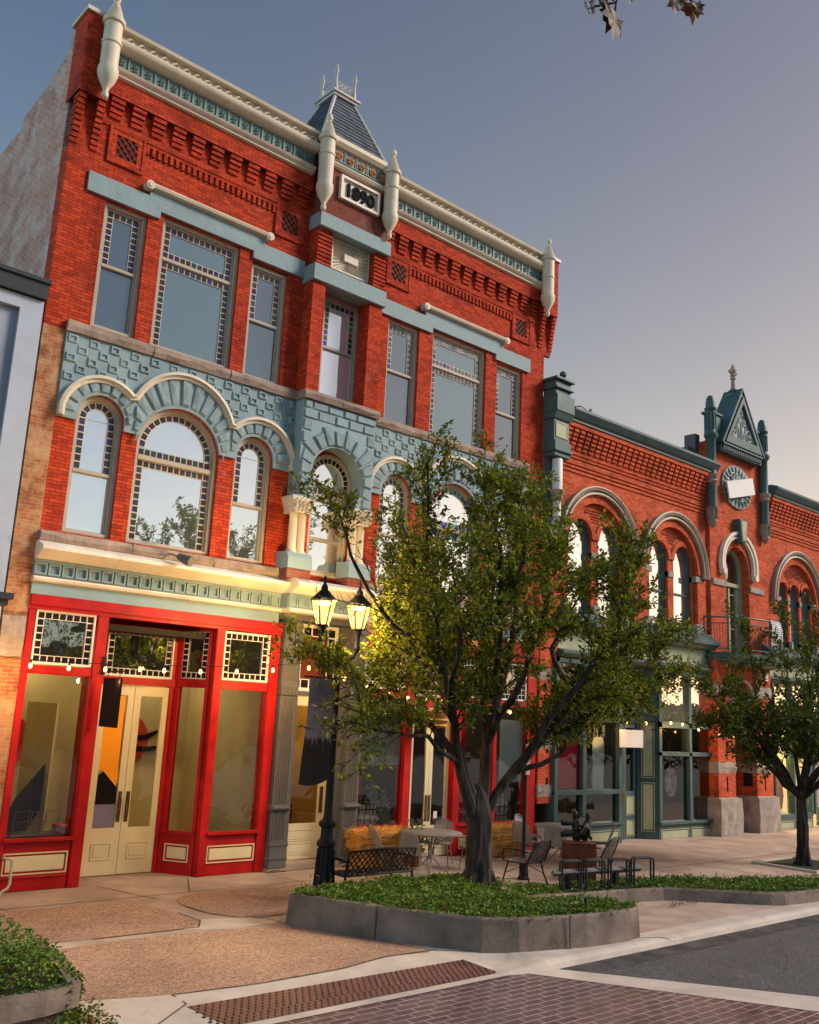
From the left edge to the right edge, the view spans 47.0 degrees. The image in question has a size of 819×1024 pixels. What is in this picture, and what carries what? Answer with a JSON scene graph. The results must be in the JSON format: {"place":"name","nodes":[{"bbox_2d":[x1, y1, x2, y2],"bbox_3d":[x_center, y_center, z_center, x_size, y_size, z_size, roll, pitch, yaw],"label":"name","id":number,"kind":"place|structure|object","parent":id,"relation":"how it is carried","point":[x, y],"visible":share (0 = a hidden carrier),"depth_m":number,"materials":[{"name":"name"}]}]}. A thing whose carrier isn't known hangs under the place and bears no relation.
{"place":"outdoors","nodes":[
{"label":"outdoors","id":0,"kind":"place"},
{"bbox_2d":[0,263,52,614],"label":"stucco building","id":1,"kind":"structure","parent":0,"point":[23,296],"depth_m":15.66,"materials":[{"name":"white paint"}]},
{"bbox_2d":[0,872,430,985],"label":"sidewalk","id":2,"kind":"structure","parent":0,"point":[143,884],"depth_m":14.81,"materials":[{"name":"concrete"}]},
{"bbox_2d":[0,942,80,1023],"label":"planter","id":3,"kind":"object","parent":2,"relation":"on","point":[27,1008],"visible":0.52,"depth_m":8.40,"materials":[{"name":"concrete"}]},
{"bbox_2d":[0,915,120,1023],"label":"trailing ivy","id":4,"kind":"object","parent":3,"relation":"in","point":[68,1016],"visible":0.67,"depth_m":8.78,"materials":[{"name":"green plant"}]},
{"bbox_2d":[0,904,198,943],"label":"pavement panel","id":5,"kind":"structure","parent":2,"relation":"on","point":[69,923],"depth_m":13.03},
{"bbox_2d":[184,917,280,929],"bbox_3d":[-2.461,5.814,13.307,1.538,0.001,0.663,8,-13,-21],"label":"grey patch","id":6,"kind":"object","parent":2,"relation":"on","point":[226,923],"visible":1,"depth_m":13.35,"materials":[{"name":"concrete"}]},
{"bbox_2d":[59,927,423,1000],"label":"pavement panel","id":7,"kind":"structure","parent":2,"relation":"on","point":[167,964],"depth_m":11.41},
{"bbox_2d":[188,959,496,1023],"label":"tactile paving","id":8,"kind":"structure","parent":2,"relation":"on","point":[273,1005],"depth_m":10.40,"materials":[{"name":"metal"}]},
{"bbox_2d":[62,944,547,1023],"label":"pale path","id":9,"kind":"structure","parent":0,"point":[147,1010],"depth_m":10.20,"materials":[{"name":"concrete"}]},
{"bbox_2d":[1,842,817,1023],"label":"pavement joint","id":10,"kind":"object","parent":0,"point":[365,961],"visible":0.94,"depth_m":13.41,"materials":[{"name":"grey concrete"}]},
{"bbox_2d":[0,0,818,710],"label":"sky","id":11,"kind":"structure","parent":0,"point":[669,166],"materials":[{"name":"blue"}]},
{"bbox_2d":[246,814,818,932],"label":"pavement","id":12,"kind":"structure","parent":0,"point":[657,915],"depth_m":20.81,"materials":[{"name":"concrete"}]},
{"bbox_2d":[0,0,560,895],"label":"brick commercial building","id":13,"kind":"structure","parent":12,"relation":"on","point":[252,302],"depth_m":18.42,"materials":[{"name":"red brick"}]},
{"bbox_2d":[11,810,30,833],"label":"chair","id":14,"kind":"object","parent":13,"relation":"on","point":[20,822],"visible":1,"depth_m":15.19,"materials":[{"name":"grey paint"}]},
{"bbox_2d":[42,809,60,832],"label":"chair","id":15,"kind":"object","parent":13,"relation":"on","point":[50,821],"visible":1,"depth_m":15.50,"materials":[{"name":"grey paint"}]},
{"bbox_2d":[62,396,121,538],"bbox_3d":[-5.592,-0.806,16.539,0.860,2.510,0.170,13,-16,-40],"label":"window","id":16,"kind":"structure","parent":13,"relation":"in","point":[98,425],"depth_m":16.55,"materials":[{"name":"clear glass"}]},
{"bbox_2d":[92,804,114,826],"bbox_3d":[-5.372,5.334,16.530,0.380,0.377,0.010,13,-16,-40],"label":"window poster","id":17,"kind":"object","parent":13,"relation":"attached to","point":[103,815],"depth_m":16.53,"materials":[{"name":"purple paper"}]},
{"bbox_2d":[94,772,116,804],"bbox_3d":[-5.350,4.874,16.631,0.380,0.560,0.007,13,-16,-40],"label":"window poster","id":18,"kind":"object","parent":13,"relation":"attached to","point":[106,788],"depth_m":16.61,"materials":[{"name":"black paper"}]},
{"bbox_2d":[80,683,134,876],"bbox_3d":[-5.319,4.703,16.638,0.655,3.260,0.130,13,-16,-40],"label":"door","id":19,"kind":"structure","parent":13,"relation":"in","point":[100,845],"depth_m":16.52,"materials":[{"name":"beige paint"}]},
{"bbox_2d":[98,656,123,727],"bbox_3d":[-4.974,2.986,15.672,0.060,1.160,0.800,13,-16,-40],"label":"hanging sign","id":20,"kind":"object","parent":13,"relation":"attached to","point":[110,703],"visible":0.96,"depth_m":15.57,"materials":[{"name":"black metal"}]},
{"bbox_2d":[98,696,125,785],"bbox_3d":[-5.358,4.071,16.758,0.470,1.580,0.010,13,-16,-40],"label":"window poster","id":21,"kind":"object","parent":13,"relation":"attached to","point":[110,752],"depth_m":16.77,"materials":[{"name":"orange paper"}]},
{"bbox_2d":[90,202,146,337],"bbox_3d":[-5.396,-4.420,17.332,0.840,2.460,0.170,13,-16,-40],"label":"window","id":22,"kind":"structure","parent":13,"relation":"in","point":[123,230],"depth_m":17.35,"materials":[{"name":"clear glass"}]},
{"bbox_2d":[115,686,169,873],"bbox_3d":[-4.817,4.822,17.073,0.675,3.260,0.130,13,-16,-40],"label":"door","id":23,"kind":"structure","parent":13,"relation":"in","point":[136,844],"depth_m":16.98,"materials":[{"name":"beige paint"}]},
{"bbox_2d":[126,410,215,554],"bbox_3d":[-4.428,-0.600,17.559,1.680,2.650,0.170,13,-16,-40],"label":"window","id":24,"kind":"structure","parent":13,"relation":"in","point":[171,500],"depth_m":17.57,"materials":[{"name":"clear glass"}]},
{"bbox_2d":[168,553,194,566],"bbox_3d":[-4.160,0.841,16.869,0.668,0.299,0.200,-2,-13,22],"label":"floodlight","id":25,"kind":"object","parent":13,"relation":"attached to","point":[187,560],"visible":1,"depth_m":16.74,"materials":[{"name":"grey paint"}]},
{"bbox_2d":[150,218,238,368],"bbox_3d":[-4.217,-4.205,18.364,1.700,2.630,0.170,13,-16,-40],"label":"window","id":26,"kind":"structure","parent":13,"relation":"in","point":[195,293],"depth_m":18.38,"materials":[{"name":"clear glass"}]},
{"bbox_2d":[226,438,269,563],"bbox_3d":[-3.222,-0.243,18.591,0.850,2.505,0.170,13,-16,-40],"label":"window","id":27,"kind":"structure","parent":13,"relation":"in","point":[245,542],"depth_m":18.61,"materials":[{"name":"clear glass"}]},
{"bbox_2d":[242,263,285,383],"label":"window","id":28,"kind":"structure","parent":13,"relation":"in","point":[267,287],"depth_m":19.40,"materials":[{"name":"glass"}]},
{"bbox_2d":[286,696,325,859],"bbox_3d":[-2.073,5.303,18.882,1.130,3.130,0.064,13,-16,-40],"label":"door","id":29,"kind":"structure","parent":13,"relation":"in","point":[302,840],"depth_m":18.72,"materials":[{"name":"beige paint"}]},
{"bbox_2d":[306,454,350,578],"bbox_3d":[-1.758,0.077,19.816,1.199,2.620,0.198,13,-16,-40],"label":"window","id":30,"kind":"structure","parent":13,"relation":"in","point":[325,550],"depth_m":19.82,"materials":[{"name":"glass"}]},
{"bbox_2d":[318,294,358,402],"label":"window","id":31,"kind":"structure","parent":13,"relation":"in","point":[341,318],"depth_m":20.66,"materials":[{"name":"clear glass"}]},
{"bbox_2d":[360,815,366,824],"bbox_3d":[-1.003,6.474,19.817,0.188,0.205,0.148,14,-16,-42],"label":"gift box","id":32,"kind":"object","parent":13,"relation":"on","point":[363,819],"visible":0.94,"depth_m":19.75,"materials":[{"name":"paper"}]},
{"bbox_2d":[359,804,369,814],"bbox_3d":[-0.964,6.284,19.886,0.188,0.205,0.148,14,-17,-43],"label":"gift box","id":33,"kind":"object","parent":32,"relation":"on","point":[366,809],"visible":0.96,"depth_m":19.83,"materials":[{"name":"paper"}]},
{"bbox_2d":[367,815,373,824],"bbox_3d":[-0.862,6.507,19.940,0.188,0.205,0.148,11,-15,-33],"label":"gift box","id":34,"kind":"object","parent":13,"relation":"on","point":[370,819],"visible":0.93,"depth_m":19.88,"materials":[{"name":"paper"}]},
{"bbox_2d":[367,804,375,814],"bbox_3d":[-0.822,6.317,20.008,0.148,0.205,0.188,-8,-16,41],"label":"gift box","id":35,"kind":"object","parent":34,"relation":"on","point":[372,808],"visible":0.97,"depth_m":19.95,"materials":[{"name":"paper"}]},
{"bbox_2d":[364,779,378,803],"bbox_3d":[-0.798,5.955,20.064,0.333,0.519,0.350,13,-16,-40],"label":"tabletop tree","id":36,"kind":"object","parent":35,"relation":"on","point":[371,797],"visible":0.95,"depth_m":19.97,"materials":[{"name":"green plant"}]},
{"bbox_2d":[376,789,392,823],"bbox_3d":[-0.561,6.324,20.216,0.453,0.706,0.476,13,-16,-40],"label":"tabletop tree","id":37,"kind":"object","parent":13,"relation":"on","point":[383,812],"visible":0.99,"depth_m":20.10,"materials":[{"name":"green plant"}]},
{"bbox_2d":[375,475,408,584],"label":"window","id":38,"kind":"structure","parent":13,"relation":"in","point":[387,490],"depth_m":21.11,"materials":[{"name":"white glass"}]},
{"bbox_2d":[384,319,417,426],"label":"window","id":39,"kind":"structure","parent":13,"relation":"in","point":[402,339],"depth_m":21.81,"materials":[{"name":"glass"}]},
{"bbox_2d":[408,707,430,856],"bbox_3d":[0.181,5.883,20.593,0.595,3.160,0.065,13,-16,-40],"label":"door","id":40,"kind":"structure","parent":13,"relation":"in","point":[427,743],"depth_m":20.65,"materials":[{"name":"beige paint"}]},
{"bbox_2d":[425,692,448,727],"bbox_3d":[0.576,4.307,20.444,0.589,0.772,0.615,3,-12,1],"label":"barrel sign","id":41,"kind":"object","parent":13,"relation":"attached to","point":[443,722],"visible":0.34,"depth_m":20.17,"materials":[{"name":"brown wood"}]},
{"bbox_2d":[425,708,449,855],"bbox_3d":[0.632,5.989,20.983,0.595,3.160,0.065,13,-16,-40],"label":"door","id":42,"kind":"structure","parent":13,"relation":"in","point":[440,850],"depth_m":20.93,"materials":[{"name":"beige paint"}]},
{"bbox_2d":[424,484,477,598],"bbox_3d":[0.909,0.658,22.179,1.800,2.660,0.170,13,-16,-40],"label":"window","id":43,"kind":"structure","parent":13,"relation":"in","point":[454,503],"depth_m":22.40,"materials":[{"name":"glass"}]},
{"bbox_2d":[429,332,483,447],"bbox_3d":[1.090,-2.885,22.946,1.830,2.640,0.170,13,-16,-40],"label":"window","id":44,"kind":"structure","parent":13,"relation":"in","point":[457,378],"depth_m":23.02,"materials":[{"name":"glass"}]},
{"bbox_2d":[493,504,513,598],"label":"window","id":45,"kind":"structure","parent":13,"relation":"in","point":[503,504],"depth_m":23.53,"materials":[{"name":"glass"}]},
{"bbox_2d":[494,364,519,459],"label":"window","id":46,"kind":"structure","parent":13,"relation":"in","point":[507,380],"depth_m":24.16,"materials":[{"name":"clear glass"}]},
{"bbox_2d":[176,877,415,916],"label":"pavement panel","id":47,"kind":"structure","parent":12,"relation":"on","point":[246,902],"depth_m":14.86,"materials":[{"name":"brown concrete"}]},
{"bbox_2d":[311,575,371,885],"bbox_3d":[-1.277,3.721,15.795,1.206,5.257,0.457,13,-16,-40],"label":"street lamp","id":48,"kind":"object","parent":47,"relation":"on","point":[325,861],"visible":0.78,"depth_m":15.66,"materials":[{"name":"black metal"}]},
{"bbox_2d":[0,656,317,673],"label":"string lights","id":49,"kind":"object","parent":48,"relation":"hanging from","point":[139,669],"visible":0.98,"depth_m":15.87,"materials":[{"name":"black glass"}]},
{"bbox_2d":[299,673,357,785],"bbox_3d":[-1.324,3.584,15.671,1.122,1.879,0.146,13,-16,-40],"label":"banner","id":50,"kind":"object","parent":48,"relation":"hanging from","point":[315,764],"visible":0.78,"depth_m":15.47,"materials":[{"name":"black fabric"}]},
{"bbox_2d":[334,846,416,880],"bbox_3d":[-0.646,5.999,15.716,1.484,0.843,0.665,13,-16,-40],"label":"park bench","id":51,"kind":"object","parent":47,"relation":"on","point":[347,872],"visible":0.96,"depth_m":15.54,"materials":[{"name":"black metal"}]},
{"bbox_2d":[347,845,406,867],"bbox_3d":[-0.575,6.944,19.031,1.537,0.596,0.748,13,-16,-40],"label":"hay bale","id":52,"kind":"object","parent":12,"relation":"on","point":[369,862],"visible":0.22,"depth_m":18.66,"materials":[{"name":"plant"}]},
{"bbox_2d":[342,823,413,851],"bbox_3d":[-0.609,6.589,19.062,1.628,0.579,0.807,13,-16,-40],"label":"hay bale","id":53,"kind":"object","parent":52,"relation":"on","point":[359,839],"visible":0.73,"depth_m":18.73,"materials":[{"name":"plant"}]},
{"bbox_2d":[368,824,399,865],"bbox_3d":[-0.536,6.595,18.524,0.656,0.875,0.464,9,-13,-26],"label":"cafe chair","id":54,"kind":"object","parent":12,"relation":"on","point":[375,835],"visible":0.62,"depth_m":18.43,"materials":[{"name":"grey paint"}]},
{"bbox_2d":[399,831,428,876],"bbox_3d":[0.062,6.466,17.783,0.464,0.875,0.656,-2,-13,23],"label":"cafe chair","id":55,"kind":"object","parent":12,"relation":"on","point":[409,841],"visible":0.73,"depth_m":17.63,"materials":[{"name":"silver metal"}]},
{"bbox_2d":[395,819,444,867],"bbox_3d":[0.182,6.732,19.196,1.222,0.954,1.087,4,-12,-6],"label":"potted plant","id":56,"kind":"object","parent":12,"relation":"on","point":[416,862],"visible":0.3,"depth_m":19.02,"materials":[{"name":"green plant"}]},
{"bbox_2d":[401,828,462,872],"bbox_3d":[0.430,6.773,18.794,1.232,0.752,1.232,13,-16,-40],"label":"cafe table","id":57,"kind":"object","parent":12,"relation":"on","point":[432,832],"visible":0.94,"depth_m":18.75,"materials":[{"name":"grey paint"}]},
{"bbox_2d":[426,819,452,866],"bbox_3d":[0.663,6.915,19.729,0.464,0.875,0.656,0,-12,13],"label":"cafe chair","id":58,"kind":"object","parent":12,"relation":"on","point":[443,823],"visible":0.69,"depth_m":19.88,"materials":[{"name":"grey paint"}]},
{"bbox_2d":[285,878,639,952],"bbox_3d":[0.812,5.927,13.790,4.351,0.530,3.620,13,-16,-40],"label":"planter","id":59,"kind":"object","parent":12,"relation":"on","point":[482,934],"visible":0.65,"depth_m":12.80,"materials":[{"name":"concrete"}]},
{"bbox_2d":[287,865,642,920],"bbox_3d":[0.813,5.606,13.849,4.266,0.372,3.635,13,-16,-40],"label":"ground cover","id":60,"kind":"object","parent":59,"relation":"in","point":[387,893],"visible":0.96,"depth_m":13.65,"materials":[{"name":"green plant"}]},
{"bbox_2d":[263,419,716,887],"bbox_3d":[2.294,2.476,16.707,10.406,8.044,5.582,13,-16,-40],"label":"broadleaf tree","id":61,"kind":"object","parent":59,"relation":"in","point":[417,595],"visible":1,"depth_m":15.65,"materials":[{"name":"green plant"}]},
{"bbox_2d":[492,839,521,857],"bbox_3d":[1.991,7.572,21.284,1.413,0.597,0.783,13,-16,-40],"label":"hay bale","id":62,"kind":"object","parent":12,"relation":"on","point":[497,848],"visible":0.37,"depth_m":21.05,"materials":[{"name":"plant"}]},
{"bbox_2d":[491,821,531,843],"bbox_3d":[2.128,7.287,21.471,1.481,0.544,0.763,13,-16,-40],"label":"hay bale","id":63,"kind":"object","parent":62,"relation":"on","point":[502,831],"visible":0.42,"depth_m":21.15,"materials":[{"name":"plant"}]},
{"bbox_2d":[517,738,529,879],"bbox_3d":[2.269,5.816,18.514,0.232,2.660,0.232,13,-16,-40],"label":"sign pole","id":64,"kind":"object","parent":12,"relation":"on","point":[524,827],"visible":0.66,"depth_m":18.44,"materials":[{"name":"black metal"}]},
{"bbox_2d":[511,821,537,857],"bbox_3d":[2.499,7.186,20.557,0.464,0.875,0.656,-4,-14,28],"label":"cafe chair","id":65,"kind":"object","parent":12,"relation":"on","point":[528,834],"visible":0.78,"depth_m":20.45,"materials":[{"name":"grey paint"}]},
{"bbox_2d":[502,839,550,883],"bbox_3d":[2.245,6.538,17.613,0.820,0.875,0.789,-7,-15,38],"label":"cafe chair","id":66,"kind":"object","parent":12,"relation":"on","point":[533,860],"visible":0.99,"depth_m":17.53,"materials":[{"name":"grey metal"}]},
{"bbox_2d":[514,814,540,852],"bbox_3d":[2.704,7.437,21.673,0.656,0.875,0.464,-7,-15,38],"label":"cafe chair","id":67,"kind":"object","parent":12,"relation":"on","point":[521,818],"visible":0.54,"depth_m":21.80,"materials":[{"name":"grey paint"}]},
{"bbox_2d":[543,825,564,866],"bbox_3d":[3.113,7.127,20.143,0.464,0.875,0.656,0,-12,13],"label":"cafe chair","id":68,"kind":"object","parent":12,"relation":"on","point":[557,841],"visible":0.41,"depth_m":19.99,"materials":[{"name":"grey paint"}]},
{"bbox_2d":[534,822,581,858],"bbox_3d":[3.414,7.423,21.114,1.232,0.752,1.232,13,-16,-40],"label":"cafe table","id":69,"kind":"object","parent":12,"relation":"on","point":[546,825],"visible":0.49,"depth_m":21.06,"materials":[{"name":"grey paint"}]},
{"bbox_2d":[561,839,596,882],"bbox_3d":[3.187,6.633,17.711,0.580,0.815,0.520,3,-12,0],"label":"pedestal","id":70,"kind":"object","parent":12,"relation":"on","point":[581,850],"visible":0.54,"depth_m":17.52,"materials":[{"name":"brown stone"}]},
{"bbox_2d":[560,811,592,840],"bbox_3d":[3.146,5.944,17.812,0.608,0.549,0.277,3,-12,0],"label":"bronze statue","id":71,"kind":"object","parent":70,"relation":"on","point":[578,833],"visible":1,"depth_m":17.76,"materials":[{"name":"black metal"}]},
{"bbox_2d":[566,816,591,838],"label":"cafe chair","id":72,"kind":"object","parent":12,"relation":"on","point":[584,819],"visible":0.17,"depth_m":22.21,"materials":[{"name":"grey paint"}]},
{"bbox_2d":[593,823,616,864],"bbox_3d":[4.305,7.360,20.945,0.656,0.875,0.464,-1,-13,18],"label":"cafe chair","id":73,"kind":"object","parent":12,"relation":"on","point":[612,832],"visible":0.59,"depth_m":20.82,"materials":[{"name":"grey paint"}]},
{"bbox_2d":[594,836,619,866],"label":"cafe chair","id":74,"kind":"object","parent":12,"relation":"on","point":[610,844],"visible":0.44,"depth_m":18.43,"materials":[{"name":"black metal"}]},
{"bbox_2d":[521,877,818,905],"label":"planter","id":75,"kind":"object","parent":12,"relation":"on","point":[734,896],"visible":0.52,"depth_m":16.80,"materials":[{"name":"concrete"}]},
{"bbox_2d":[551,856,654,891],"bbox_3d":[3.437,6.366,16.465,2.324,0.597,0.266,10,-14,-32],"label":"bike rack","id":76,"kind":"object","parent":75,"relation":"on","point":[629,868],"visible":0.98,"depth_m":16.38,"materials":[{"name":"black metal"}]},
{"bbox_2d":[505,868,818,896],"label":"ground cover","id":77,"kind":"object","parent":75,"relation":"in","point":[779,883],"visible":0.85,"depth_m":17.24,"materials":[{"name":"green plant"}]},
{"bbox_2d":[534,364,818,848],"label":"arcaded brick building","id":78,"kind":"structure","parent":12,"relation":"on","point":[750,556],"depth_m":28.34,"materials":[{"name":"brick"}]},
{"bbox_2d":[558,738,577,788],"bbox_3d":[3.956,6.345,23.763,0.940,1.240,0.004,13,-16,-40],"label":"red poster","id":79,"kind":"object","parent":78,"relation":"attached to","point":[568,769],"visible":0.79,"depth_m":23.81,"materials":[{"name":"red paper"}]},
{"bbox_2d":[567,520,588,613],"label":"window","id":80,"kind":"structure","parent":78,"relation":"in","point":[583,541],"depth_m":25.67,"materials":[{"name":"glass"}]},
{"bbox_2d":[586,725,604,785],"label":"tinsel strands","id":81,"kind":"object","parent":78,"relation":"hanging from","point":[590,759],"visible":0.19,"depth_m":25.08},
{"bbox_2d":[592,737,603,787],"bbox_3d":[4.924,6.545,24.607,0.480,1.300,0.006,13,-16,-40],"label":"pale poster","id":82,"kind":"object","parent":78,"relation":"attached to","point":[597,761],"visible":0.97,"depth_m":24.60,"materials":[{"name":"white paper"}]},
{"bbox_2d":[598,528,616,616],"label":"window","id":83,"kind":"structure","parent":78,"relation":"in","point":[602,544],"depth_m":26.45,"materials":[{"name":"glass"}]},
{"bbox_2d":[622,724,622,839],"bbox_3d":[5.631,7.326,25.549,0.500,3.200,0.075,13,-16,-40],"label":"door","id":84,"kind":"structure","parent":78,"relation":"in","point":[622,724],"depth_m":25.67,"materials":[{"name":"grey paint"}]},
{"bbox_2d":[623,722,635,839],"bbox_3d":[6.040,7.423,25.903,0.580,3.200,0.075,13,-16,-40],"label":"door","id":85,"kind":"structure","parent":78,"relation":"in","point":[629,807],"depth_m":25.78,"materials":[{"name":"grey paint"}]},
{"bbox_2d":[619,718,642,747],"bbox_3d":[5.796,5.863,25.137,1.020,0.820,0.352,13,-16,-40],"label":"white hanging sign","id":86,"kind":"object","parent":78,"relation":"attached to","point":[630,738],"visible":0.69,"depth_m":24.93,"materials":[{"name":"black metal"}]},
{"bbox_2d":[649,541,664,625],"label":"window","id":87,"kind":"structure","parent":78,"relation":"in","point":[659,568],"depth_m":27.99,"materials":[{"name":"glass"}]},
{"bbox_2d":[665,766,676,796],"bbox_3d":[7.401,7.636,26.664,0.599,0.839,0.004,13,-16,-40],"label":"oval decal","id":88,"kind":"object","parent":78,"relation":"attached to","point":[670,781],"visible":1,"depth_m":26.66},
{"bbox_2d":[673,547,689,627],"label":"window","id":89,"kind":"structure","parent":78,"relation":"in","point":[681,563],"depth_m":28.78,"materials":[{"name":"glass"}]},
{"bbox_2d":[726,549,742,652],"bbox_3d":[10.319,2.885,30.412,1.440,3.460,0.160,13,-16,-40],"label":"balcony door","id":90,"kind":"structure","parent":78,"relation":"in","point":[733,578],"depth_m":30.70,"materials":[{"name":"green paint"}]},
{"bbox_2d":[725,478,754,497],"bbox_3d":[10.893,-0.743,30.958,2.060,0.970,0.211,13,-16,-40],"label":"blank sign panel","id":91,"kind":"object","parent":78,"relation":"attached to","point":[740,488],"visible":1,"depth_m":30.73,"materials":[{"name":"grey paint"}]},
{"bbox_2d":[770,620,782,648],"bbox_3d":[11.685,3.988,29.982,0.379,0.862,2.107,-2,-13,23],"label":"draped cloth","id":92,"kind":"object","parent":78,"relation":"hanging from","point":[774,624],"visible":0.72,"depth_m":29.43,"materials":[{"name":"white fabric"}]},
{"bbox_2d":[777,778,783,808],"bbox_3d":[12.008,9.370,31.763,2.433,1.250,0.533,13,-16,-40],"label":"shop display","id":93,"kind":"object","parent":78,"relation":"in","point":[780,791],"visible":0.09,"depth_m":31.95,"materials":[{"name":"brown wood"}]},
{"bbox_2d":[778,583,785,646],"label":"window","id":94,"kind":"structure","parent":78,"relation":"in","point":[781,589],"depth_m":32.86,"materials":[{"name":"glass"}]},
{"bbox_2d":[789,586,797,648],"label":"window","id":95,"kind":"structure","parent":78,"relation":"in","point":[792,597],"depth_m":33.32,"materials":[{"name":"grey paint"}]},
{"bbox_2d":[801,589,808,643],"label":"window","id":96,"kind":"structure","parent":78,"relation":"in","point":[804,610],"depth_m":33.90,"materials":[{"name":"grey paint"}]},
{"bbox_2d":[751,856,818,873],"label":"tree pit edge","id":97,"kind":"object","parent":12,"relation":"on","point":[760,862],"visible":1,"depth_m":21.79,"materials":[{"name":"concrete"}]},
{"bbox_2d":[764,858,818,869],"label":"tree pit","id":98,"kind":"object","parent":12,"relation":"on","point":[787,862],"visible":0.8,"depth_m":22.15,"materials":[{"name":"soil"}]},
{"bbox_2d":[684,592,818,866],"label":"street tree","id":99,"kind":"object","parent":98,"relation":"in","point":[740,718],"visible":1,"depth_m":21.62,"materials":[{"name":"green plant"}]},
{"bbox_2d":[584,0,704,40],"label":"maple branch","id":100,"kind":"object","parent":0,"point":[692,10],"visible":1,"depth_m":3.95,"materials":[{"name":"brown plant"}]},
{"bbox_2d":[535,923,818,1011],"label":"road","id":101,"kind":"structure","parent":0,"point":[756,963],"depth_m":12.73,"materials":[{"name":"grey asphalt"}]},
{"bbox_2d":[252,974,511,1023],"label":"crosswalk edge","id":102,"kind":"object","parent":101,"relation":"on","point":[355,1004],"visible":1,"depth_m":10.39,"materials":[{"name":"concrete"}]},
{"bbox_2d":[274,974,818,1023],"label":"crosswalk","id":103,"kind":"structure","parent":101,"relation":"on","point":[525,999],"depth_m":10.50,"materials":[{"name":"brick"}]},
{"bbox_2d":[492,902,818,975],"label":"kerb","id":104,"kind":"structure","parent":101,"relation":"on","point":[542,961],"depth_m":13.72,"materials":[{"name":"concrete"}]},
{"bbox_2d":[528,969,818,1011],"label":"crosswalk band","id":105,"kind":"object","parent":101,"relation":"on","point":[805,1002],"visible":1,"depth_m":11.46,"materials":[{"name":"concrete"}]},
{"bbox_2d":[560,914,818,972],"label":"gutter","id":106,"kind":"object","parent":101,"relation":"on","point":[619,961],"visible":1,"depth_m":13.72,"materials":[{"name":"concrete"}]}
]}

